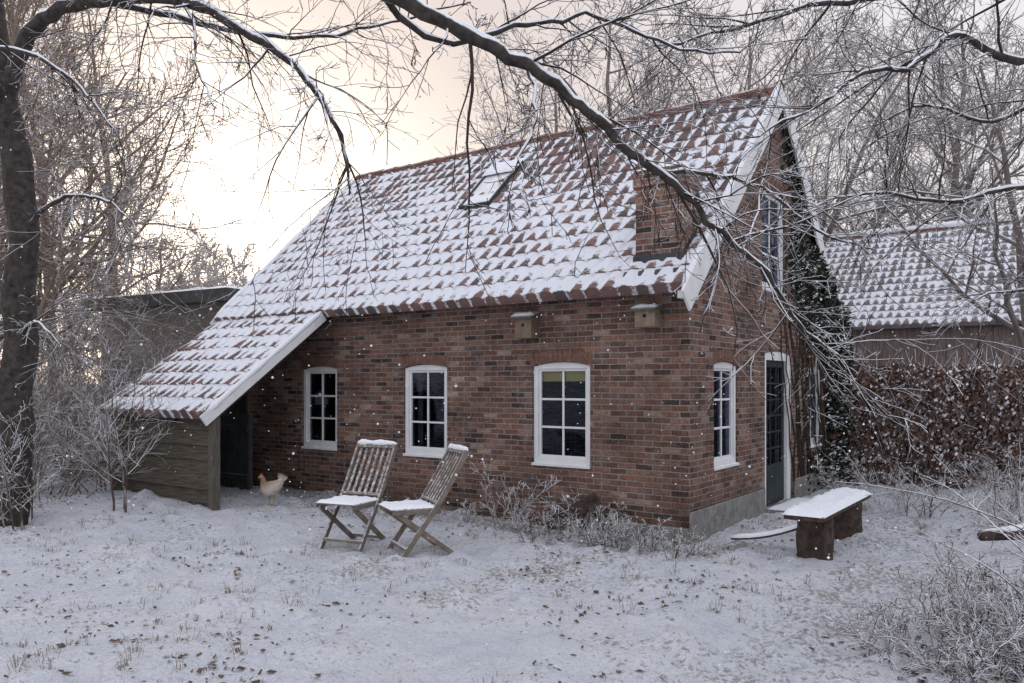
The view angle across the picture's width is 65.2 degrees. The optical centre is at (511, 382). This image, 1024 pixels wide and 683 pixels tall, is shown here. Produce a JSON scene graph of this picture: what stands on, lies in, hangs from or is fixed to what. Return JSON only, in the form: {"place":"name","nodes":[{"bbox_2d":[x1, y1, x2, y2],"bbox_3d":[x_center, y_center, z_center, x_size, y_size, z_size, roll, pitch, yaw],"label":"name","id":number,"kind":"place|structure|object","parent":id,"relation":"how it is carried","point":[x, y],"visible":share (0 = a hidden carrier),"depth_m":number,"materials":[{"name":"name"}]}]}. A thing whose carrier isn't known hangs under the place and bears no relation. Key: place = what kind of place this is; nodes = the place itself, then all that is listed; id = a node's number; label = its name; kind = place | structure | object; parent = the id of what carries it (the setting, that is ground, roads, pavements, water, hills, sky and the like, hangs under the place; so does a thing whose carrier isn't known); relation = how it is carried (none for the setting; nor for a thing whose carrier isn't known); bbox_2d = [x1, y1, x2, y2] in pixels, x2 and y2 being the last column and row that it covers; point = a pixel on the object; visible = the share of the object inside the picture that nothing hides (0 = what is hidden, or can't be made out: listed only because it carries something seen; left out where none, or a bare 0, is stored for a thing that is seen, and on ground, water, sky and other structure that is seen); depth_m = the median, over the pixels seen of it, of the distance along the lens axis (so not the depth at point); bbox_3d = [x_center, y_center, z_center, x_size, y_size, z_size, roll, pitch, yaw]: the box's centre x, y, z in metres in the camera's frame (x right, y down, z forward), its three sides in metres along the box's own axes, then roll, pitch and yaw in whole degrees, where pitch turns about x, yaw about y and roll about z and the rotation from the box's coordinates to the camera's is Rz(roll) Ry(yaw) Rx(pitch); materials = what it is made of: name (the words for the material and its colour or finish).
{"place":"outdoors","nodes":[
{"label":"outdoors","id":0,"kind":"place"},
{"bbox_2d":[0,0,1022,680],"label":"falling snow","id":1,"kind":"structure","parent":0,"point":[536,334],"depth_m":4.21,"materials":[{"name":"white snow"}]},
{"bbox_2d":[0,385,1023,682],"bbox_3d":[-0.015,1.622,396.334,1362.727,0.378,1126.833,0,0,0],"label":"ground","id":2,"kind":"structure","parent":0,"point":[462,607],"depth_m":6.25,"materials":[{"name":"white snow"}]},
{"bbox_2d":[0,397,77,530],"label":"bare shrub","id":3,"kind":"object","parent":2,"relation":"on","point":[7,483],"visible":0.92,"depth_m":8.88,"materials":[{"name":"grey plant"}]},
{"bbox_2d":[33,458,60,514],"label":"bare shrub","id":4,"kind":"object","parent":2,"relation":"on","point":[44,484],"visible":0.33,"depth_m":9.74,"materials":[{"name":"grey plant"}]},
{"bbox_2d":[32,389,64,453],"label":"bare shrub","id":5,"kind":"object","parent":2,"relation":"on","point":[44,414],"visible":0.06,"depth_m":11.83,"materials":[{"name":"plant"}]},
{"bbox_2d":[1,0,99,213],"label":"bare tree","id":6,"kind":"object","parent":2,"relation":"on","point":[54,48],"visible":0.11,"depth_m":18.56,"materials":[{"name":"brown plant"}]},
{"bbox_2d":[0,314,119,467],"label":"bare shrub","id":7,"kind":"object","parent":2,"relation":"on","point":[50,371],"visible":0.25,"depth_m":12.86,"materials":[{"name":"plant"}]},
{"bbox_2d":[0,315,137,486],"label":"bare shrub","id":8,"kind":"object","parent":2,"relation":"on","point":[88,392],"visible":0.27,"depth_m":13.18,"materials":[{"name":"plant"}]},
{"bbox_2d":[34,391,109,480],"bbox_3d":[-9.813,0.901,13.466,6.458,1.578,2.991,0,0,0],"label":"beech hedge","id":9,"kind":"object","parent":2,"relation":"on","point":[63,440],"visible":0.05,"depth_m":13.68,"materials":[{"name":"brown plant"}]},
{"bbox_2d":[0,23,153,398],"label":"bare tree","id":10,"kind":"object","parent":2,"relation":"on","point":[77,160],"visible":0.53,"depth_m":13.13,"materials":[{"name":"brown plant"}]},
{"bbox_2d":[32,341,129,494],"bbox_3d":[-6.647,0.465,11.556,3.440,2.526,2.882,0,0,0],"label":"bare shrub","id":11,"kind":"object","parent":2,"relation":"on","point":[69,412],"visible":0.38,"depth_m":11.93,"materials":[{"name":"plant"}]},
{"bbox_2d":[34,389,131,492],"bbox_3d":[-6.015,0.846,11.768,2.401,1.695,2.082,0,0,0],"label":"bare shrub","id":12,"kind":"object","parent":2,"relation":"on","point":[77,471],"visible":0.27,"depth_m":11.36,"materials":[{"name":"grey plant"}]},
{"bbox_2d":[0,287,172,466],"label":"bare shrub","id":13,"kind":"object","parent":2,"relation":"on","point":[90,355],"visible":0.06,"depth_m":15.36,"materials":[{"name":"plant"}]},
{"bbox_2d":[0,269,187,477],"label":"bare shrub","id":14,"kind":"object","parent":2,"relation":"on","point":[71,342],"visible":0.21,"depth_m":14.24,"materials":[{"name":"plant"}]},
{"bbox_2d":[0,86,191,384],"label":"bare tree","id":15,"kind":"object","parent":2,"relation":"on","point":[48,289],"visible":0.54,"depth_m":13.94,"materials":[{"name":"brown plant"}]},
{"bbox_2d":[0,0,197,340],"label":"bare tree","id":16,"kind":"object","parent":2,"relation":"on","point":[43,133],"visible":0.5,"depth_m":15.55,"materials":[{"name":"brown plant"}]},
{"bbox_2d":[33,376,170,502],"bbox_3d":[-6.246,0.754,10.744,3.019,1.784,2.561,0,0,40],"label":"bare shrub","id":17,"kind":"object","parent":2,"relation":"on","point":[67,447],"visible":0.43,"depth_m":10.90,"materials":[{"name":"grey plant"}]},
{"bbox_2d":[42,329,187,512],"bbox_3d":[-4.931,0.473,9.967,1.583,2.367,1.538,0,0,-26],"label":"sapling","id":18,"kind":"object","parent":2,"relation":"on","point":[121,463],"visible":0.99,"depth_m":9.80,"materials":[{"name":"brown plant"}]},
{"bbox_2d":[0,0,237,390],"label":"bare tree","id":19,"kind":"object","parent":2,"relation":"on","point":[153,78],"visible":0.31,"depth_m":16.59,"materials":[{"name":"brown plant"}]},
{"bbox_2d":[0,0,237,397],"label":"bare tree","id":20,"kind":"object","parent":2,"relation":"on","point":[87,188],"visible":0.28,"depth_m":15.47,"materials":[{"name":"brown plant"}]},
{"bbox_2d":[1,0,240,372],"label":"bare tree","id":21,"kind":"object","parent":2,"relation":"on","point":[165,239],"visible":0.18,"depth_m":21.26,"materials":[{"name":"brown plant"}]},
{"bbox_2d":[8,2,260,321],"bbox_3d":[-12.146,-6.282,25.532,9.846,16.804,8.282,0,0,10],"label":"bare tree","id":22,"kind":"object","parent":2,"relation":"on","point":[162,269],"visible":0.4,"depth_m":25.05,"materials":[{"name":"brown plant"}]},
{"bbox_2d":[43,278,227,440],"bbox_3d":[-6.183,-0.106,14.926,4.743,3.758,3.522,0,0,0],"label":"bare shrub","id":23,"kind":"object","parent":2,"relation":"on","point":[141,351],"visible":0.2,"depth_m":14.62,"materials":[{"name":"plant"}]},
{"bbox_2d":[82,285,242,436],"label":"garden shed","id":24,"kind":"structure","parent":2,"relation":"on","point":[190,299],"depth_m":17.78,"materials":[{"name":"wood"}]},
{"bbox_2d":[258,473,287,505],"bbox_3d":[-3.172,1.392,10.562,0.222,0.438,0.424,0,0,17],"label":"hen","id":25,"kind":"object","parent":2,"relation":"on","point":[271,488],"visible":1,"depth_m":10.48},
{"bbox_2d":[323,486,352,497],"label":"bare shrub","id":26,"kind":"object","parent":2,"relation":"on","point":[336,493],"visible":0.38,"depth_m":11.18,"materials":[{"name":"grey plant"}]},
{"bbox_2d":[315,439,397,551],"bbox_3d":[-1.616,1.166,8.354,0.501,1.110,0.822,0,0,24],"label":"garden chair","id":27,"kind":"object","parent":2,"relation":"on","point":[357,501],"visible":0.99,"depth_m":8.41,"materials":[{"name":"grey wood"}]},
{"bbox_2d":[378,443,469,556],"bbox_3d":[-0.888,1.182,8.044,0.819,1.106,0.501,0,0,-25],"label":"garden chair","id":28,"kind":"object","parent":2,"relation":"on","point":[398,510],"visible":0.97,"depth_m":7.94,"materials":[{"name":"grey wood"}]},
{"bbox_2d":[433,498,485,522],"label":"bare shrub","id":29,"kind":"object","parent":2,"relation":"on","point":[463,515],"visible":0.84,"depth_m":9.86,"materials":[{"name":"grey plant"}]},
{"bbox_2d":[99,82,832,544],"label":"brick house","id":30,"kind":"structure","parent":2,"relation":"on","point":[605,434],"depth_m":10.60,"materials":[{"name":"red brick"}]},
{"bbox_2d":[300,357,338,450],"bbox_3d":[-2.885,0.308,12.100,0.872,1.395,0.120,0,0,36],"label":"window","id":31,"kind":"structure","parent":30,"relation":"in","point":[321,428],"depth_m":12.13,"materials":[{"name":"white paint"}]},
{"bbox_2d":[401,354,448,458],"bbox_3d":[-1.155,0.308,10.857,0.872,1.395,0.120,0,0,36],"label":"window","id":32,"kind":"structure","parent":30,"relation":"in","point":[410,450],"depth_m":10.89,"materials":[{"name":"white paint"}]},
{"bbox_2d":[510,312,539,338],"bbox_3d":[0.163,-0.700,9.728,0.300,0.320,0.216,0,0,36],"label":"nest box","id":33,"kind":"object","parent":30,"relation":"attached to","point":[526,325],"visible":1,"depth_m":9.68,"materials":[{"name":"brown wood"}]},
{"bbox_2d":[529,350,592,468],"bbox_3d":[0.602,0.308,9.593,0.899,1.395,0.120,0,0,36],"label":"window","id":34,"kind":"structure","parent":30,"relation":"in","point":[563,460],"depth_m":9.61,"materials":[{"name":"white paint"}]},
{"bbox_2d":[630,303,662,327],"bbox_3d":[1.478,-0.740,8.782,0.300,0.260,0.216,0,0,36],"label":"nest box","id":35,"kind":"object","parent":30,"relation":"attached to","point":[647,315],"visible":0.99,"depth_m":8.73,"materials":[{"name":"brown wood"}]},
{"bbox_2d":[713,350,739,470],"bbox_3d":[2.506,0.308,9.492,0.120,1.395,0.872,0,0,36],"label":"window","id":36,"kind":"structure","parent":30,"relation":"in","point":[725,399],"depth_m":9.59,"materials":[{"name":"white paint"}]},
{"bbox_2d":[761,175,785,295],"bbox_3d":[3.539,-1.997,10.930,0.119,1.545,1.062,0,0,36],"label":"window","id":37,"kind":"structure","parent":30,"relation":"in","point":[773,242],"depth_m":11.07,"materials":[{"name":"white paint"}]},
{"bbox_2d":[765,352,790,504],"bbox_3d":[3.641,0.620,11.103,0.123,2.100,1.160,0,0,36],"label":"door","id":38,"kind":"structure","parent":30,"relation":"in","point":[778,487],"depth_m":11.22,"materials":[{"name":"paint"}]},
{"bbox_2d":[808,358,821,447],"bbox_3d":[4.712,0.308,12.562,0.120,1.395,0.890,0,0,36],"label":"window","id":39,"kind":"structure","parent":30,"relation":"in","point":[813,359],"depth_m":12.73,"materials":[{"name":"white paint"}]},
{"bbox_2d":[776,143,859,491],"bbox_3d":[4.572,-0.806,12.265,0.904,5.059,3.318,0,0,36],"label":"climbing ivy","id":40,"kind":"object","parent":30,"relation":"attached to","point":[837,456],"visible":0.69,"depth_m":12.37,"materials":[{"name":"green plant"}]},
{"bbox_2d":[0,209,999,400],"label":"distant wood","id":41,"kind":"object","parent":2,"relation":"on","point":[220,265],"visible":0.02,"depth_m":59.59,"materials":[{"name":"plant"}]},
{"bbox_2d":[0,0,1023,526],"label":"old tree","id":42,"kind":"object","parent":2,"relation":"on","point":[20,352],"visible":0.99,"depth_m":6.25,"materials":[{"name":"brown plant"}]},
{"bbox_2d":[2,482,1023,682],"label":"fallen leaves","id":43,"kind":"object","parent":2,"relation":"on","point":[180,656],"depth_m":6.02,"materials":[{"name":"brown plant"}]},
{"bbox_2d":[469,461,560,531],"bbox_3d":[0.021,1.357,9.381,0.934,0.906,0.652,0,0,-27],"label":"frosted shrub","id":44,"kind":"object","parent":2,"relation":"on","point":[525,505],"visible":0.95,"depth_m":9.35,"materials":[{"name":"grey plant"}]},
{"bbox_2d":[502,504,559,533],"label":"bare shrub","id":45,"kind":"object","parent":2,"relation":"on","point":[525,522],"visible":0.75,"depth_m":8.92,"materials":[{"name":"grey plant"}]},
{"bbox_2d":[513,524,568,544],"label":"bare shrub","id":46,"kind":"object","parent":2,"relation":"on","point":[548,539],"visible":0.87,"depth_m":8.47,"materials":[{"name":"grey plant"}]},
{"bbox_2d":[421,10,662,155],"bbox_3d":[-0.138,-4.636,22.918,9.480,13.255,8.272,0,0,10],"label":"bare tree","id":47,"kind":"object","parent":2,"relation":"on","point":[527,129],"visible":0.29,"depth_m":23.27,"materials":[{"name":"brown plant"}]},
{"bbox_2d":[523,486,613,541],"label":"bare shrub","id":48,"kind":"object","parent":2,"relation":"on","point":[559,524],"visible":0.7,"depth_m":8.85,"materials":[{"name":"grey plant"}]},
{"bbox_2d":[545,492,601,530],"bbox_3d":[0.689,1.477,9.124,0.695,0.507,0.020,0,0,24],"label":"loose plank","id":49,"kind":"object","parent":2,"relation":"on","point":[586,503],"visible":0.79,"depth_m":9.08,"materials":[{"name":"brown wood"}]},
{"bbox_2d":[557,521,633,550],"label":"bare shrub","id":50,"kind":"object","parent":2,"relation":"on","point":[590,541],"visible":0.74,"depth_m":8.23,"materials":[{"name":"grey plant"}]},
{"bbox_2d":[459,0,746,150],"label":"bare tree","id":51,"kind":"object","parent":2,"relation":"on","point":[670,74],"visible":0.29,"depth_m":19.41,"materials":[{"name":"brown plant"}]},
{"bbox_2d":[566,501,639,547],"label":"bare shrub","id":52,"kind":"object","parent":2,"relation":"on","point":[597,531],"visible":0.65,"depth_m":8.47,"materials":[{"name":"grey plant"}]},
{"bbox_2d":[589,508,677,555],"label":"bare shrub","id":53,"kind":"object","parent":2,"relation":"on","point":[623,530],"visible":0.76,"depth_m":8.25,"materials":[{"name":"grey plant"}]},
{"bbox_2d":[643,525,712,560],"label":"bare shrub","id":54,"kind":"object","parent":2,"relation":"on","point":[700,552],"visible":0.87,"depth_m":7.90,"materials":[{"name":"grey plant"}]},
{"bbox_2d":[633,25,862,236],"bbox_3d":[8.971,-4.690,28.482,11.606,13.623,10.898,0,0,-44],"label":"bare tree","id":55,"kind":"object","parent":2,"relation":"on","point":[804,102],"visible":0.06,"depth_m":23.70,"materials":[{"name":"brown plant"}]},
{"bbox_2d":[731,524,796,539],"bbox_3d":[2.632,1.484,8.099,0.834,0.288,0.090,0,0,37],"label":"loose plank","id":56,"kind":"object","parent":2,"relation":"on","point":[767,534],"visible":0.81,"depth_m":8.11,"materials":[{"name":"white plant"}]},
{"bbox_2d":[571,0,1023,355],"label":"old tree","id":57,"kind":"object","parent":2,"relation":"on","point":[999,55],"visible":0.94,"depth_m":7.06,"materials":[{"name":"brown plant"}]},
{"bbox_2d":[579,0,1023,279],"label":"bare tree","id":58,"kind":"object","parent":2,"relation":"on","point":[884,104],"visible":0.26,"depth_m":15.04,"materials":[{"name":"brown plant"}]},
{"bbox_2d":[624,0,1014,243],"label":"bare tree","id":59,"kind":"object","parent":2,"relation":"on","point":[777,63],"visible":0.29,"depth_m":24.18,"materials":[{"name":"brown plant"}]},
{"bbox_2d":[782,487,870,560],"bbox_3d":[3.240,1.461,8.131,0.380,0.615,1.980,0,0,36],"label":"log bench","id":60,"kind":"object","parent":2,"relation":"on","point":[838,515],"visible":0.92,"depth_m":7.66,"materials":[{"name":"brown wood"}]},
{"bbox_2d":[813,458,900,504],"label":"bare shrub","id":61,"kind":"object","parent":2,"relation":"on","point":[833,485],"visible":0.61,"depth_m":11.67,"materials":[{"name":"grey plant"}]},
{"bbox_2d":[774,24,1023,233],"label":"bare tree","id":62,"kind":"object","parent":2,"relation":"on","point":[929,187],"visible":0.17,"depth_m":27.74,"materials":[{"name":"brown plant"}]},
{"bbox_2d":[798,0,1023,264],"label":"bare tree","id":63,"kind":"object","parent":2,"relation":"on","point":[970,174],"visible":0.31,"depth_m":24.85,"materials":[{"name":"brown plant"}]},
{"bbox_2d":[801,0,1023,380],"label":"bare tree","id":64,"kind":"object","parent":2,"relation":"on","point":[1013,323],"visible":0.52,"depth_m":14.42,"materials":[{"name":"brown plant"}]},
{"bbox_2d":[854,456,981,517],"bbox_3d":[5.304,1.404,10.543,1.499,0.772,1.319,0,0,29],"label":"bare shrub","id":65,"kind":"object","parent":2,"relation":"on","point":[918,495],"visible":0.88,"depth_m":10.36,"materials":[{"name":"grey plant"}]},
{"bbox_2d":[813,2,1023,234],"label":"bare tree","id":66,"kind":"object","parent":2,"relation":"on","point":[950,175],"visible":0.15,"depth_m":29.83,"materials":[{"name":"brown plant"}]},
{"bbox_2d":[820,344,1023,490],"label":"beech hedge","id":67,"kind":"object","parent":2,"relation":"on","point":[989,409],"visible":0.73,"depth_m":12.75,"materials":[{"name":"brown plant"}]},
{"bbox_2d":[822,214,1023,456],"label":"barn","id":68,"kind":"structure","parent":2,"relation":"on","point":[889,316],"depth_m":19.91,"materials":[{"name":"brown wood"}]},
{"bbox_2d":[822,580,1023,682],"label":"bramble bush","id":69,"kind":"object","parent":2,"relation":"on","point":[883,623],"visible":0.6,"depth_m":5.12,"materials":[{"name":"grey plant"}]},
{"bbox_2d":[837,450,1023,586],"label":"bramble bush","id":70,"kind":"object","parent":2,"relation":"on","point":[995,526],"visible":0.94,"depth_m":6.29,"materials":[{"name":"grey plant"}]},
{"bbox_2d":[858,539,1023,682],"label":"bramble bush","id":71,"kind":"object","parent":2,"relation":"on","point":[939,624],"visible":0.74,"depth_m":5.08,"materials":[{"name":"grey plant"}]},
{"bbox_2d":[880,485,1023,652],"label":"bramble bush","id":72,"kind":"object","parent":2,"relation":"on","point":[1015,635],"visible":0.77,"depth_m":5.32,"materials":[{"name":"grey plant"}]},
{"bbox_2d":[887,611,1023,682],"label":"bramble bush","id":73,"kind":"object","parent":2,"relation":"on","point":[918,663],"visible":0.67,"depth_m":4.68,"materials":[{"name":"grey plant"}]},
{"bbox_2d":[896,550,1023,615],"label":"bramble bush","id":74,"kind":"object","parent":2,"relation":"on","point":[975,579],"visible":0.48,"depth_m":6.10,"materials":[{"name":"grey plant"}]},
{"bbox_2d":[906,538,1023,648],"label":"bramble bush","id":75,"kind":"object","parent":2,"relation":"on","point":[977,588],"visible":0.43,"depth_m":5.72,"materials":[{"name":"grey plant"}]},
{"bbox_2d":[944,590,1023,682],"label":"bramble bush","id":76,"kind":"object","parent":2,"relation":"on","point":[1001,670],"visible":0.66,"depth_m":4.70,"materials":[{"name":"grey plant"}]},
{"bbox_2d":[945,435,1023,511],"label":"bare shrub","id":77,"kind":"object","parent":2,"relation":"on","point":[992,478],"visible":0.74,"depth_m":10.67,"materials":[{"name":"grey plant"}]},
{"bbox_2d":[959,462,1023,524],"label":"bare shrub","id":78,"kind":"object","parent":2,"relation":"on","point":[1011,490],"visible":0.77,"depth_m":9.45,"materials":[{"name":"grey plant"}]},
{"bbox_2d":[969,473,1023,532],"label":"bare shrub","id":79,"kind":"object","parent":2,"relation":"on","point":[1006,515],"visible":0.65,"depth_m":8.55,"materials":[{"name":"grey plant"}]},
{"bbox_2d":[0,0,1023,383],"label":"sky","id":80,"kind":"structure","parent":0,"point":[442,72],"materials":[{"name":"white"}]}
]}

